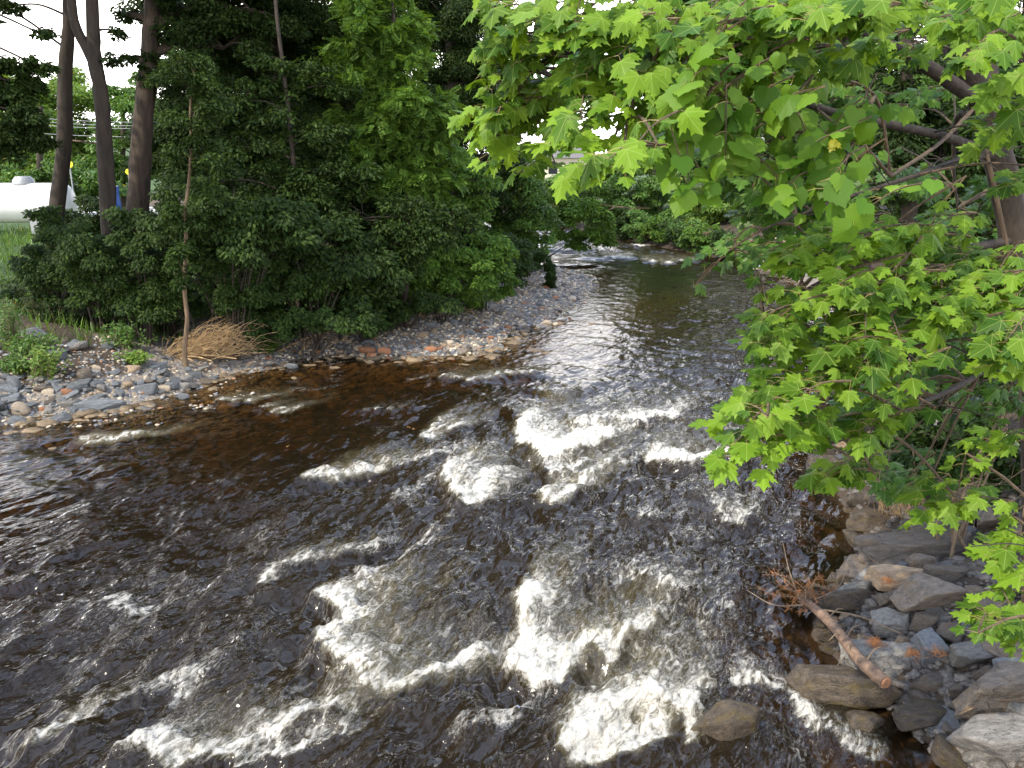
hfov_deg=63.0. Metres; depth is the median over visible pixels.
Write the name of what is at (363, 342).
stone
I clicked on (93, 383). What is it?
slate slab
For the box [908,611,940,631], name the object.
rock
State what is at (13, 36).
sky
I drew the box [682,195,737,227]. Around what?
shrub
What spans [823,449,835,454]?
rock
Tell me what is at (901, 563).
rock
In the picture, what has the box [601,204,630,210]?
driftwood
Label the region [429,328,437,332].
cobble
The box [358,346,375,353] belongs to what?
stone
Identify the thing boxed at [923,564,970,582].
rock
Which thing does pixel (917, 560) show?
rock
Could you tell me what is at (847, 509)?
rock
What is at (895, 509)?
dry grass
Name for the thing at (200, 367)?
slate slab
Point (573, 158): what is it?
house
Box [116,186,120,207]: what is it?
barrel
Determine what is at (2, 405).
slate slab
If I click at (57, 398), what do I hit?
slate slab
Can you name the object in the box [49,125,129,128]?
utility wire
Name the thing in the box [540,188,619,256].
shrub
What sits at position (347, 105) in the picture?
hemlock tree
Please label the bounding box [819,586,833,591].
rock
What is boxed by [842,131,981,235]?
broadleaf tree
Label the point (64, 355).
slate slab
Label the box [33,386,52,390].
slate slab
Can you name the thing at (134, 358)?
weed
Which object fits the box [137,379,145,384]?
cobble
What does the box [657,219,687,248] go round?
shrub
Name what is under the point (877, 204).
broadleaf tree
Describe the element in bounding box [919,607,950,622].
rock
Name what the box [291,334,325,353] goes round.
drift stick
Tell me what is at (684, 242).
shrub
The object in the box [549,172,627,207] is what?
shrub
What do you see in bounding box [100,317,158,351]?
weed
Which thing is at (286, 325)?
shrub
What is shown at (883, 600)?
rock
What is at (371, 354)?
cobble
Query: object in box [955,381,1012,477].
dead twig
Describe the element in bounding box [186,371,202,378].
slate slab
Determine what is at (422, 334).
stone
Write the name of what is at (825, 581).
rock
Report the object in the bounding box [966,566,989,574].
rock
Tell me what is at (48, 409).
cobble
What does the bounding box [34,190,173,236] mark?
shrub
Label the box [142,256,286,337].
shrub
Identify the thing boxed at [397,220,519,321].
shrub
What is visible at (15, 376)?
slate slab
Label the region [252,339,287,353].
weed
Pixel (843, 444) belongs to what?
rock
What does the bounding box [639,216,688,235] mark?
shrub
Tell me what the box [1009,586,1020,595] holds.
rock
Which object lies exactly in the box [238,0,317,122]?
broadleaf tree
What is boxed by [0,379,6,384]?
slate slab
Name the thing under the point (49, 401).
slate slab
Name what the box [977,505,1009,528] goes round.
rock
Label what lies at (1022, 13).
broadleaf tree
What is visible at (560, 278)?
gravel
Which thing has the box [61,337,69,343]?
slate slab
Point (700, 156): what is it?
shrub
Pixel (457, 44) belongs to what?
broadleaf tree
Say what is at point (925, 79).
broadleaf tree
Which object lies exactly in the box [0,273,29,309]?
weed
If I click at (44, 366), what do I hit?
weed
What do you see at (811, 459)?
rock
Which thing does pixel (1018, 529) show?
rock
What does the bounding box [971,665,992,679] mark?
rock
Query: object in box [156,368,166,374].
slate slab
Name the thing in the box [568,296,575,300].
cobble
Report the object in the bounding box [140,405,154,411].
slate slab
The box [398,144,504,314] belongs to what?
broadleaf tree
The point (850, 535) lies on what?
rock
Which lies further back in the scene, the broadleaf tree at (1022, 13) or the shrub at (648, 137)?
the shrub at (648, 137)
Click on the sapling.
(204, 108)
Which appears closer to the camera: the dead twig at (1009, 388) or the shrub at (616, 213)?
the dead twig at (1009, 388)
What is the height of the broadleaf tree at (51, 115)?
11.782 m
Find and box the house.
[537,142,586,177]
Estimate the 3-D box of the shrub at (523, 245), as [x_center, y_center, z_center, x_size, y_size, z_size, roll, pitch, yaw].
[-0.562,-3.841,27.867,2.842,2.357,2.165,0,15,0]
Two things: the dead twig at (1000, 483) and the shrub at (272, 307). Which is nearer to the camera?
the dead twig at (1000, 483)
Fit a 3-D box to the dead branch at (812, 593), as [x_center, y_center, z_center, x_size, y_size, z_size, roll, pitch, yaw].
[3.013,2.199,8.516,1.172,0.568,2.483,0,15,0]
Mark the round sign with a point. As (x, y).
(71, 165)
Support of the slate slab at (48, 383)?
on the ground at (802, 632)
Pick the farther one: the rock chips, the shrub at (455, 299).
the shrub at (455, 299)
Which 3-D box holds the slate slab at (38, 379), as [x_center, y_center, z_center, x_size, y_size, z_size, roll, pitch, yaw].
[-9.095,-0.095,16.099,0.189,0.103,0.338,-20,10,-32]
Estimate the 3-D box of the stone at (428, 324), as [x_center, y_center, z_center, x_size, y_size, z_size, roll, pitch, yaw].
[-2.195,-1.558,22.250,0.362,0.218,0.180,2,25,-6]
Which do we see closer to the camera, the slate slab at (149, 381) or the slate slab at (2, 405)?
the slate slab at (2, 405)
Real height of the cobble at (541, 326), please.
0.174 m
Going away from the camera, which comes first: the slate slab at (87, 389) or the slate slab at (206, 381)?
the slate slab at (87, 389)
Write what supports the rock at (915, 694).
on the ground at (802, 632)
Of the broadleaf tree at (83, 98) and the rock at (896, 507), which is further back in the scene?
the broadleaf tree at (83, 98)
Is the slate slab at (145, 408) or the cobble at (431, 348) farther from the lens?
the cobble at (431, 348)
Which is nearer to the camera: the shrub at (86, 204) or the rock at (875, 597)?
the rock at (875, 597)
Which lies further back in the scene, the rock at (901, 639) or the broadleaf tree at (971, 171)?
the broadleaf tree at (971, 171)
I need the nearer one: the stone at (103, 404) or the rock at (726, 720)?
the rock at (726, 720)
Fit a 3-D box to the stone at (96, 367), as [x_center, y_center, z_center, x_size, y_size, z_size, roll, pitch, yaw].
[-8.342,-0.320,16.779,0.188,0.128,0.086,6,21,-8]
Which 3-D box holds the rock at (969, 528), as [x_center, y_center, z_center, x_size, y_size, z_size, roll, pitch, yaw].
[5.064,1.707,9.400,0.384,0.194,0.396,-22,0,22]
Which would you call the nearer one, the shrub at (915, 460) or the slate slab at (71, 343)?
the shrub at (915, 460)
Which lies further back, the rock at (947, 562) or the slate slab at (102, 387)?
the slate slab at (102, 387)
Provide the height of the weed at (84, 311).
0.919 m
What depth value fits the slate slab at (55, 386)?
15.84 m
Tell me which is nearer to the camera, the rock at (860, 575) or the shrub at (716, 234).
the rock at (860, 575)
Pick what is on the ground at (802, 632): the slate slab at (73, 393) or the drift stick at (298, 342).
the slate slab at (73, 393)
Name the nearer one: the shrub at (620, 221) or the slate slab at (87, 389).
the slate slab at (87, 389)
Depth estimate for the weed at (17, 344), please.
16.75 m
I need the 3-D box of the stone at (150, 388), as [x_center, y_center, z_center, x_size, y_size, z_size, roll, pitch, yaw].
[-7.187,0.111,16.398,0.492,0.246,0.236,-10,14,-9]
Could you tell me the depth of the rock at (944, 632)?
7.44 m
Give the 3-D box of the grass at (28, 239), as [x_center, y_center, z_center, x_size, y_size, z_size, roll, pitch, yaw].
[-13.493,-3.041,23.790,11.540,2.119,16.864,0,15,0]
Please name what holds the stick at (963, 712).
on the rock at (984, 693)
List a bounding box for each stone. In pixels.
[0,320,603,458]
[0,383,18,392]
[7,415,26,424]
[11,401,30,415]
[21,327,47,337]
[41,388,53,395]
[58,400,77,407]
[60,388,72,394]
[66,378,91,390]
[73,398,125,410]
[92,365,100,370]
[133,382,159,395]
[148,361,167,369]
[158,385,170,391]
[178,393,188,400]
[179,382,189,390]
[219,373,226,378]
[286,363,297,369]
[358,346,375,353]
[361,340,373,345]
[378,347,390,354]
[417,331,428,337]
[423,321,435,327]
[449,319,459,324]
[543,320,551,324]
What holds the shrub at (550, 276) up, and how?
on the ground at (802, 632)
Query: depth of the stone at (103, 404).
15.54 m
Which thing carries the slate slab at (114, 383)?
on the ground at (802, 632)
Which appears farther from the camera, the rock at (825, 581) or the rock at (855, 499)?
the rock at (855, 499)
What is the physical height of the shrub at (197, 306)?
3.216 m
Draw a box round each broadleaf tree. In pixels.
[0,0,74,246]
[0,74,80,180]
[32,65,120,173]
[66,0,132,317]
[71,82,161,209]
[108,0,249,193]
[114,0,333,282]
[119,70,193,176]
[169,0,483,338]
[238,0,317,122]
[373,8,443,162]
[395,0,534,221]
[435,0,527,226]
[633,0,698,168]
[682,0,819,169]
[757,1,931,184]
[825,29,930,267]
[833,27,976,357]
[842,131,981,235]
[913,1,1023,180]
[943,62,1023,261]
[966,0,1023,167]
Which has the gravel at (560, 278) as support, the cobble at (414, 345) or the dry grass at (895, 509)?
the cobble at (414, 345)
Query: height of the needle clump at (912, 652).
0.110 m
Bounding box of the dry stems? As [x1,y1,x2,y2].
[161,312,276,362]
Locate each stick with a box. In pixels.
[188,356,211,360]
[194,354,236,358]
[277,331,332,352]
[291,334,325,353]
[325,339,351,348]
[464,307,482,321]
[958,697,1023,715]
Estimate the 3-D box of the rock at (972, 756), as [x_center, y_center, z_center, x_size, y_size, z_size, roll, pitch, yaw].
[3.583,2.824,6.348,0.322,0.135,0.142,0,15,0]
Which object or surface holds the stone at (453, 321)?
on the ground at (802, 632)
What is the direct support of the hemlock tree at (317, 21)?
on the ground at (802, 632)
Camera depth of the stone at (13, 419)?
14.72 m
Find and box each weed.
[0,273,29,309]
[0,293,31,347]
[0,350,40,374]
[2,324,60,357]
[15,292,80,326]
[15,342,72,384]
[65,302,110,329]
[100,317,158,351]
[113,346,153,365]
[132,311,197,333]
[207,306,240,324]
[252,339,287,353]
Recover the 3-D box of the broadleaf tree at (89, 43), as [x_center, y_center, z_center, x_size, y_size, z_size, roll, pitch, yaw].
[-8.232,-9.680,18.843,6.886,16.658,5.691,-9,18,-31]
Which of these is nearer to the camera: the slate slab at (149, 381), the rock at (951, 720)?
the rock at (951, 720)
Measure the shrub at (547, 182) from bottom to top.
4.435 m
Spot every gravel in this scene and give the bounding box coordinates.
[0,336,255,428]
[249,264,606,373]
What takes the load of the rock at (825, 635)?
on the rock chips
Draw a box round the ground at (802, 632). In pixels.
[0,148,1021,767]
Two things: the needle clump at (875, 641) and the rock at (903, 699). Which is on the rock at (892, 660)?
the needle clump at (875, 641)
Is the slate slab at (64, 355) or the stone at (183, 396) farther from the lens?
the slate slab at (64, 355)
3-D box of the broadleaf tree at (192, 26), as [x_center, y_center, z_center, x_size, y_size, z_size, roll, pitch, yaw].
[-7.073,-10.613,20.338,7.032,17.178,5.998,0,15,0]
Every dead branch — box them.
[72,140,95,143]
[747,544,901,664]
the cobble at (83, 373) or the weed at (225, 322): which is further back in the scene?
the weed at (225, 322)
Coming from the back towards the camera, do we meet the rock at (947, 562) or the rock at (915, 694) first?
the rock at (947, 562)
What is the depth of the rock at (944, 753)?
6.37 m
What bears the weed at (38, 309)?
on the ground at (802, 632)
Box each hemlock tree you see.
[188,0,402,225]
[244,0,481,263]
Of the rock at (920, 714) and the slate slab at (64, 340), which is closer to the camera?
the rock at (920, 714)
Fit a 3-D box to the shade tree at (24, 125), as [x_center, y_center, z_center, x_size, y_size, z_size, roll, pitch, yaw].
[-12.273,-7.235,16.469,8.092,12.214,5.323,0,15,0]
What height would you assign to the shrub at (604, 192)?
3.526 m
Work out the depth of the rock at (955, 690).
6.88 m
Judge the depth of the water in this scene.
9.40 m
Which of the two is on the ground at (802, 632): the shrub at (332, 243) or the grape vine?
the shrub at (332, 243)
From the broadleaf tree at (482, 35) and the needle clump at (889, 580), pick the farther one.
the broadleaf tree at (482, 35)
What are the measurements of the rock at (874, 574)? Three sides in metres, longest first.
0.631 x 0.376 x 0.200 m
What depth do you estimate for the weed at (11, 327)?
16.93 m
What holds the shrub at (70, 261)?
on the ground at (802, 632)
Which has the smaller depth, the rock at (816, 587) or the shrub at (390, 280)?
the rock at (816, 587)
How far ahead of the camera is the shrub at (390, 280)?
20.30 m
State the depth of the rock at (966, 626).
7.43 m
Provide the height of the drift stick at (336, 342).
0.202 m
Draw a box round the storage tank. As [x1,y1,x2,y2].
[0,176,76,233]
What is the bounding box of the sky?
[0,0,1021,153]
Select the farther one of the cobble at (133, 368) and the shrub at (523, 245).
the shrub at (523, 245)
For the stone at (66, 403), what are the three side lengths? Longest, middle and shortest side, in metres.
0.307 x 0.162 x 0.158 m
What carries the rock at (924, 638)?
on the ground at (802, 632)
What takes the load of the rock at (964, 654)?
on the ground at (802, 632)
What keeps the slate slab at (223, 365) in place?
on the ground at (802, 632)
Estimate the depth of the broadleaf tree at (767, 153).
58.37 m
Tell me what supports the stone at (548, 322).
on the ground at (802, 632)
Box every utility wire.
[49,122,127,125]
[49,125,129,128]
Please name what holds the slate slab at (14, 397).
on the ground at (802, 632)
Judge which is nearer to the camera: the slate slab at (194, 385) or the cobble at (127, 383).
the cobble at (127, 383)
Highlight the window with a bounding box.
[548,162,556,173]
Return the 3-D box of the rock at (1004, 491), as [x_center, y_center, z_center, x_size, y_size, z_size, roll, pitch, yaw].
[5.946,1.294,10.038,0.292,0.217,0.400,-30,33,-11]
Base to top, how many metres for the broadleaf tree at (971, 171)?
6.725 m
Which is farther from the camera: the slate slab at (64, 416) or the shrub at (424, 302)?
the shrub at (424, 302)
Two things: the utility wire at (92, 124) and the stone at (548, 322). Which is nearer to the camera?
the stone at (548, 322)
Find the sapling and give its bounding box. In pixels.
[141,45,244,367]
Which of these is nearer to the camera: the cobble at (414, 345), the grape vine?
the grape vine
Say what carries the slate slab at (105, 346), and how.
on the ground at (802, 632)
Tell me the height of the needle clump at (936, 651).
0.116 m
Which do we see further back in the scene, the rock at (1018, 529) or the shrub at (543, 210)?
the shrub at (543, 210)
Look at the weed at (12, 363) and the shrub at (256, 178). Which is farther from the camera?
the shrub at (256, 178)
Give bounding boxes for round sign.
[70,162,73,190]
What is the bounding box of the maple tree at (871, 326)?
[447,0,1023,661]
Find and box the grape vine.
[652,23,1023,602]
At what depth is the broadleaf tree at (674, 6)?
63.09 m
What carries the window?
in the house
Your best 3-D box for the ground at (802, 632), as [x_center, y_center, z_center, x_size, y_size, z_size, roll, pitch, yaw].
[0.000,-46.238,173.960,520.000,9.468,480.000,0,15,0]
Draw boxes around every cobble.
[1,373,10,379]
[6,378,21,389]
[44,405,52,413]
[73,341,87,348]
[76,368,92,378]
[122,381,132,386]
[128,365,140,372]
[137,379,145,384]
[165,382,178,389]
[180,375,192,381]
[367,352,376,356]
[404,342,416,347]
[425,346,437,351]
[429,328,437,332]
[536,324,546,329]
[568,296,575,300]
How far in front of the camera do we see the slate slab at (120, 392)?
16.05 m
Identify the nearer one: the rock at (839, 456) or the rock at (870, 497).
the rock at (870, 497)
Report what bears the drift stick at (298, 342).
on the gravel at (560, 278)
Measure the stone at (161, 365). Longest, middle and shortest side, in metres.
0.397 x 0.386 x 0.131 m
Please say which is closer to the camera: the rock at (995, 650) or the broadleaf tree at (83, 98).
the rock at (995, 650)
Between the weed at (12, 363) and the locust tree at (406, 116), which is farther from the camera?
the locust tree at (406, 116)
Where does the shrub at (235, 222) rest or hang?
on the gravel at (163, 396)
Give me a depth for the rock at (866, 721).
6.81 m
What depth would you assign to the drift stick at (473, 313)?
23.27 m
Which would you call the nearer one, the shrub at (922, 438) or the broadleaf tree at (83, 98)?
the shrub at (922, 438)
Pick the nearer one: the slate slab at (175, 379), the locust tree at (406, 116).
the slate slab at (175, 379)
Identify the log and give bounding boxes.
[800,595,891,687]
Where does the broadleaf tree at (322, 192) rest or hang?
on the ground at (802, 632)
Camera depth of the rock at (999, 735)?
6.27 m
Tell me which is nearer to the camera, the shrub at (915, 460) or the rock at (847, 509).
the shrub at (915, 460)
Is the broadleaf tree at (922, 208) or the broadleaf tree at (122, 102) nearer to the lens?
the broadleaf tree at (922, 208)
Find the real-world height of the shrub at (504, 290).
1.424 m
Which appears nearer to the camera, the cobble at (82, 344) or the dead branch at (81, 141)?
the cobble at (82, 344)
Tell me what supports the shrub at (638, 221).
on the ground at (802, 632)
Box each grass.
[0,223,225,350]
[867,486,926,518]
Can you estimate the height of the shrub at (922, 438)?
2.158 m
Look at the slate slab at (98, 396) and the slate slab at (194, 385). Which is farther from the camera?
the slate slab at (194, 385)
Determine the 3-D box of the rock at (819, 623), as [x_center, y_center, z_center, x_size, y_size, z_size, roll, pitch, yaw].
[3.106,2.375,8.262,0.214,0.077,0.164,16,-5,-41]
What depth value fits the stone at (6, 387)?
15.60 m
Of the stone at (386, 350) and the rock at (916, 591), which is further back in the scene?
the stone at (386, 350)
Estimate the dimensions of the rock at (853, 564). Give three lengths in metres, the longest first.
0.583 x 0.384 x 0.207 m
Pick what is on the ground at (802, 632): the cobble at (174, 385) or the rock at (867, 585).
the cobble at (174, 385)
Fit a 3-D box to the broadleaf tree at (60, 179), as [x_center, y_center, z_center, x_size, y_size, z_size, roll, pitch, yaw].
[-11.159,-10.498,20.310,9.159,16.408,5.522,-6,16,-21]
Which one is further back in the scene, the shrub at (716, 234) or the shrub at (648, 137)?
the shrub at (648, 137)
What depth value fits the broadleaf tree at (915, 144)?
14.93 m
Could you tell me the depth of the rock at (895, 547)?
8.99 m
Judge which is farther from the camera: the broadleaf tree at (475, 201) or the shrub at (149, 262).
the broadleaf tree at (475, 201)
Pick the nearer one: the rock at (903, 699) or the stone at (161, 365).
the rock at (903, 699)
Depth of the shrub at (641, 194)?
50.36 m
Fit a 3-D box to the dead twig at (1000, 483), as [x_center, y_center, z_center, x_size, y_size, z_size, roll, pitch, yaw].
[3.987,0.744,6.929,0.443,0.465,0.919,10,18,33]
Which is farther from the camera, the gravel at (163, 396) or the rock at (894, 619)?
the gravel at (163, 396)
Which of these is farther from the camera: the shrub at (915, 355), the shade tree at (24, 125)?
the shade tree at (24, 125)
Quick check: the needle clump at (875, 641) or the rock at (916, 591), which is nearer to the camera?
the needle clump at (875, 641)
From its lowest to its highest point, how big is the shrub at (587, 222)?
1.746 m
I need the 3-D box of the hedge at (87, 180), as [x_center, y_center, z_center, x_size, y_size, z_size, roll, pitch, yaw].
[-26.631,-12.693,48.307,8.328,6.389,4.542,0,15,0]
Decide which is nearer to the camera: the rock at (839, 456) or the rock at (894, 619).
the rock at (894, 619)
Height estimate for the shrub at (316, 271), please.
3.452 m
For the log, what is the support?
on the rock at (847, 686)
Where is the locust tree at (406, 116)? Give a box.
[311,0,476,327]
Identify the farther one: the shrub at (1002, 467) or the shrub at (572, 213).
the shrub at (572, 213)
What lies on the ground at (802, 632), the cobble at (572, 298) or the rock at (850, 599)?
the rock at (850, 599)
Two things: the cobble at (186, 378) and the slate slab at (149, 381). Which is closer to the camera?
the slate slab at (149, 381)
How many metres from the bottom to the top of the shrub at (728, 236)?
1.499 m
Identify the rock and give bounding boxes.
[690,699,760,740]
[784,664,902,709]
[802,582,821,591]
[806,454,839,469]
[815,619,827,627]
[816,627,847,641]
[818,578,827,585]
[818,642,835,656]
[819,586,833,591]
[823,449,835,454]
[823,588,875,611]
[828,572,838,583]
[830,581,875,592]
[833,523,845,530]
[835,453,842,459]
[836,441,846,450]
[836,554,868,583]
[838,639,916,676]
[842,506,851,513]
[842,529,860,547]
[846,491,867,506]
[846,509,890,533]
[846,710,884,731]
[854,526,972,566]
[854,567,867,580]
[863,564,922,591]
[865,493,876,506]
[870,607,909,637]
[871,595,895,607]
[877,593,892,607]
[879,715,892,735]
[889,572,967,611]
[890,503,907,513]
[893,698,952,731]
[895,635,909,642]
[896,561,908,566]
[898,696,911,704]
[905,553,936,568]
[907,689,931,701]
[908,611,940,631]
[909,505,976,528]
[909,671,944,692]
[910,627,949,664]
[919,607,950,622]
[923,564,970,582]
[926,705,959,733]
[930,733,967,767]
[936,622,965,642]
[937,560,952,564]
[942,721,954,733]
[946,712,1023,762]
[948,641,994,667]
[948,683,966,697]
[951,661,1023,718]
[954,485,988,500]
[961,622,977,632]
[962,751,995,762]
[964,525,977,534]
[964,585,983,594]
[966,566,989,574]
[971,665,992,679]
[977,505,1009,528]
[978,597,1016,618]
[981,636,1023,657]
[983,587,992,591]
[992,657,1022,666]
[995,482,1013,496]
[1006,702,1023,714]
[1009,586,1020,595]
[1010,524,1020,533]
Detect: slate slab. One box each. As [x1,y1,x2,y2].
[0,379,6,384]
[0,400,4,410]
[0,410,7,415]
[1,392,20,402]
[6,402,38,411]
[7,375,24,378]
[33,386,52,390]
[34,376,44,381]
[43,379,61,385]
[44,347,68,359]
[44,399,54,404]
[49,412,71,421]
[51,382,61,392]
[55,395,67,402]
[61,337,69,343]
[62,390,79,400]
[65,339,79,346]
[69,405,80,413]
[82,388,92,390]
[86,393,107,399]
[89,379,103,387]
[91,369,101,375]
[94,384,106,390]
[101,341,115,348]
[110,369,120,374]
[111,381,120,385]
[115,388,124,396]
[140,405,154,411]
[144,379,157,383]
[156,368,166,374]
[157,379,165,382]
[170,377,181,382]
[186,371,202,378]
[186,382,198,387]
[198,364,209,369]
[199,377,217,384]
[219,362,229,367]
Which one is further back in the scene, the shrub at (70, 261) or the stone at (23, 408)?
the shrub at (70, 261)
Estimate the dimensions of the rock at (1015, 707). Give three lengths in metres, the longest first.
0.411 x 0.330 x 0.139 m
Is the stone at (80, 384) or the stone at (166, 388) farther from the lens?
the stone at (166, 388)
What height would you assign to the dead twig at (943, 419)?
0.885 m
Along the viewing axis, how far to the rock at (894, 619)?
7.71 m
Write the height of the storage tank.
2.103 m
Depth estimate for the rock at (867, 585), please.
8.38 m
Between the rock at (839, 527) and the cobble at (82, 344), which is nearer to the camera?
the rock at (839, 527)
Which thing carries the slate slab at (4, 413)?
on the ground at (802, 632)
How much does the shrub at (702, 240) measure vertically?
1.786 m
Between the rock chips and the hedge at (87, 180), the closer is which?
the rock chips
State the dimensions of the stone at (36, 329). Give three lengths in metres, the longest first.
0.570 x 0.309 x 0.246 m
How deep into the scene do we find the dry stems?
18.41 m
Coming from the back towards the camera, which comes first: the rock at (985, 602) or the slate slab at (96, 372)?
the slate slab at (96, 372)
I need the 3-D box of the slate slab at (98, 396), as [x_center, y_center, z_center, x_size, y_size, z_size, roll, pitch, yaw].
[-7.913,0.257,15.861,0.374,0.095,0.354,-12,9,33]
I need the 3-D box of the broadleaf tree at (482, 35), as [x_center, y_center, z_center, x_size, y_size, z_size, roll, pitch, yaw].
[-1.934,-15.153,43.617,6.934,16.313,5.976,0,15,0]
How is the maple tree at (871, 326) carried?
on the ground at (802, 632)
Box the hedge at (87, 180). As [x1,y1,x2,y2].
[0,106,127,200]
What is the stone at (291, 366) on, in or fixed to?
in the water
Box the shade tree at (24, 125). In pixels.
[0,0,63,175]
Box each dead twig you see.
[930,395,956,442]
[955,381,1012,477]
[960,465,1023,488]
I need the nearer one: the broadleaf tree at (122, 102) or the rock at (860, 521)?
the rock at (860, 521)
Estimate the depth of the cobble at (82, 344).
17.28 m
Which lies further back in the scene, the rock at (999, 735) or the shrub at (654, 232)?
the shrub at (654, 232)
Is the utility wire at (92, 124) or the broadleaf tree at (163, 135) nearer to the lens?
the broadleaf tree at (163, 135)
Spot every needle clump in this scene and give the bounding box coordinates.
[862,635,891,647]
[880,575,897,587]
[904,645,926,661]
[923,644,946,659]
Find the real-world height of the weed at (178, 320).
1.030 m
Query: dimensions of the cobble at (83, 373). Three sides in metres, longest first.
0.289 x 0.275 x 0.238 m
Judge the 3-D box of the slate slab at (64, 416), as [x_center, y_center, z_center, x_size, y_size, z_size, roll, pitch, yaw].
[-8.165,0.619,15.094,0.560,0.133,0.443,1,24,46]
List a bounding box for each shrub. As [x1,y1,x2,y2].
[0,271,96,319]
[8,204,85,297]
[30,216,151,332]
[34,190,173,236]
[63,205,187,345]
[108,212,241,336]
[129,175,333,360]
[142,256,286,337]
[195,164,341,311]
[228,301,382,362]
[230,210,397,353]
[239,298,339,327]
[305,231,425,341]
[320,192,482,251]
[372,287,464,331]
[375,161,488,229]
[385,290,469,310]
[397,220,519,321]
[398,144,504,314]
[454,269,522,311]
[458,232,536,292]
[477,175,564,262]
[519,248,557,288]
[534,173,605,228]
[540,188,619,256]
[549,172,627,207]
[566,184,644,231]
[582,219,598,226]
[590,208,620,233]
[603,168,671,223]
[611,205,638,240]
[619,206,651,242]
[626,118,698,209]
[639,215,672,245]
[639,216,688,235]
[640,122,771,191]
[652,169,704,223]
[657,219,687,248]
[669,217,703,252]
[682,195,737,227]
[682,222,722,253]
[708,228,736,258]
[721,232,751,258]
[841,350,1010,510]
[873,323,982,430]
[887,378,1020,557]
[951,300,1020,494]
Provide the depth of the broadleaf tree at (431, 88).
37.40 m
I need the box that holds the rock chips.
[830,481,1023,767]
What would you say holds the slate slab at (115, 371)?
on the ground at (802, 632)
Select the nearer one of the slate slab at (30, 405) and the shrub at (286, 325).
the slate slab at (30, 405)
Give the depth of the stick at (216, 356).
18.26 m
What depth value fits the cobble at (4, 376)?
15.96 m
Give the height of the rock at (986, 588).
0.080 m
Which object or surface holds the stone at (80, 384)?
on the ground at (802, 632)
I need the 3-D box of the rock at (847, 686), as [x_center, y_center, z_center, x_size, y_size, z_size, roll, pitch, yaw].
[2.858,2.640,7.244,0.939,0.450,0.373,0,19,15]
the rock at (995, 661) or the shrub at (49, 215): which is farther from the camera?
the shrub at (49, 215)
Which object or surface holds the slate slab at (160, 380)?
on the ground at (802, 632)
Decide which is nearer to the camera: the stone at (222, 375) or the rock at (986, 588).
the rock at (986, 588)
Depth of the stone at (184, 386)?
16.83 m
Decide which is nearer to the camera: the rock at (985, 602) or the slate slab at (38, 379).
the rock at (985, 602)
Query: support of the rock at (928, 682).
on the ground at (802, 632)
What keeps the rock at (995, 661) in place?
on the rock chips
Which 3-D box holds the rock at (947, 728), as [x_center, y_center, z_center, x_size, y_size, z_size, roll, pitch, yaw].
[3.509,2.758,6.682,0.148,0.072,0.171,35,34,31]
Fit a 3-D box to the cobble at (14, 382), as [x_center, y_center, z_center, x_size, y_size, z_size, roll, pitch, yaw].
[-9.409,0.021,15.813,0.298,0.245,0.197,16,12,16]
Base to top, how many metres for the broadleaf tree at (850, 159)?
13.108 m
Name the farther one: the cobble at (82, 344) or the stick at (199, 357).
the stick at (199, 357)
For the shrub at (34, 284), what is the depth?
18.90 m
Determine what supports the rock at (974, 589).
on the rock chips
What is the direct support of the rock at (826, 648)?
on the ground at (802, 632)
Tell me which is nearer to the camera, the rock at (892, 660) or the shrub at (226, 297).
the rock at (892, 660)
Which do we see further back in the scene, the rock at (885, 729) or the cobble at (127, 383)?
the cobble at (127, 383)
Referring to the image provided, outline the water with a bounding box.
[0,206,910,767]
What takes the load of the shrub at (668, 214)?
on the ground at (802, 632)
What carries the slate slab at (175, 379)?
on the ground at (802, 632)
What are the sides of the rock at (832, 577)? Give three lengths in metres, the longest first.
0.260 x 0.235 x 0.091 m
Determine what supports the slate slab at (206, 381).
on the ground at (802, 632)
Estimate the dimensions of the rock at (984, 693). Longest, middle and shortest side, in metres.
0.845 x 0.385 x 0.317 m
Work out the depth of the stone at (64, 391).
15.77 m
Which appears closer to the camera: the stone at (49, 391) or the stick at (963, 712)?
the stick at (963, 712)
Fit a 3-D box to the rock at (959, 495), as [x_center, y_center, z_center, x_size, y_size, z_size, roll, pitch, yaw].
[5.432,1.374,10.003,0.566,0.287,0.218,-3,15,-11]
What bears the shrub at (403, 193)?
on the ground at (802, 632)

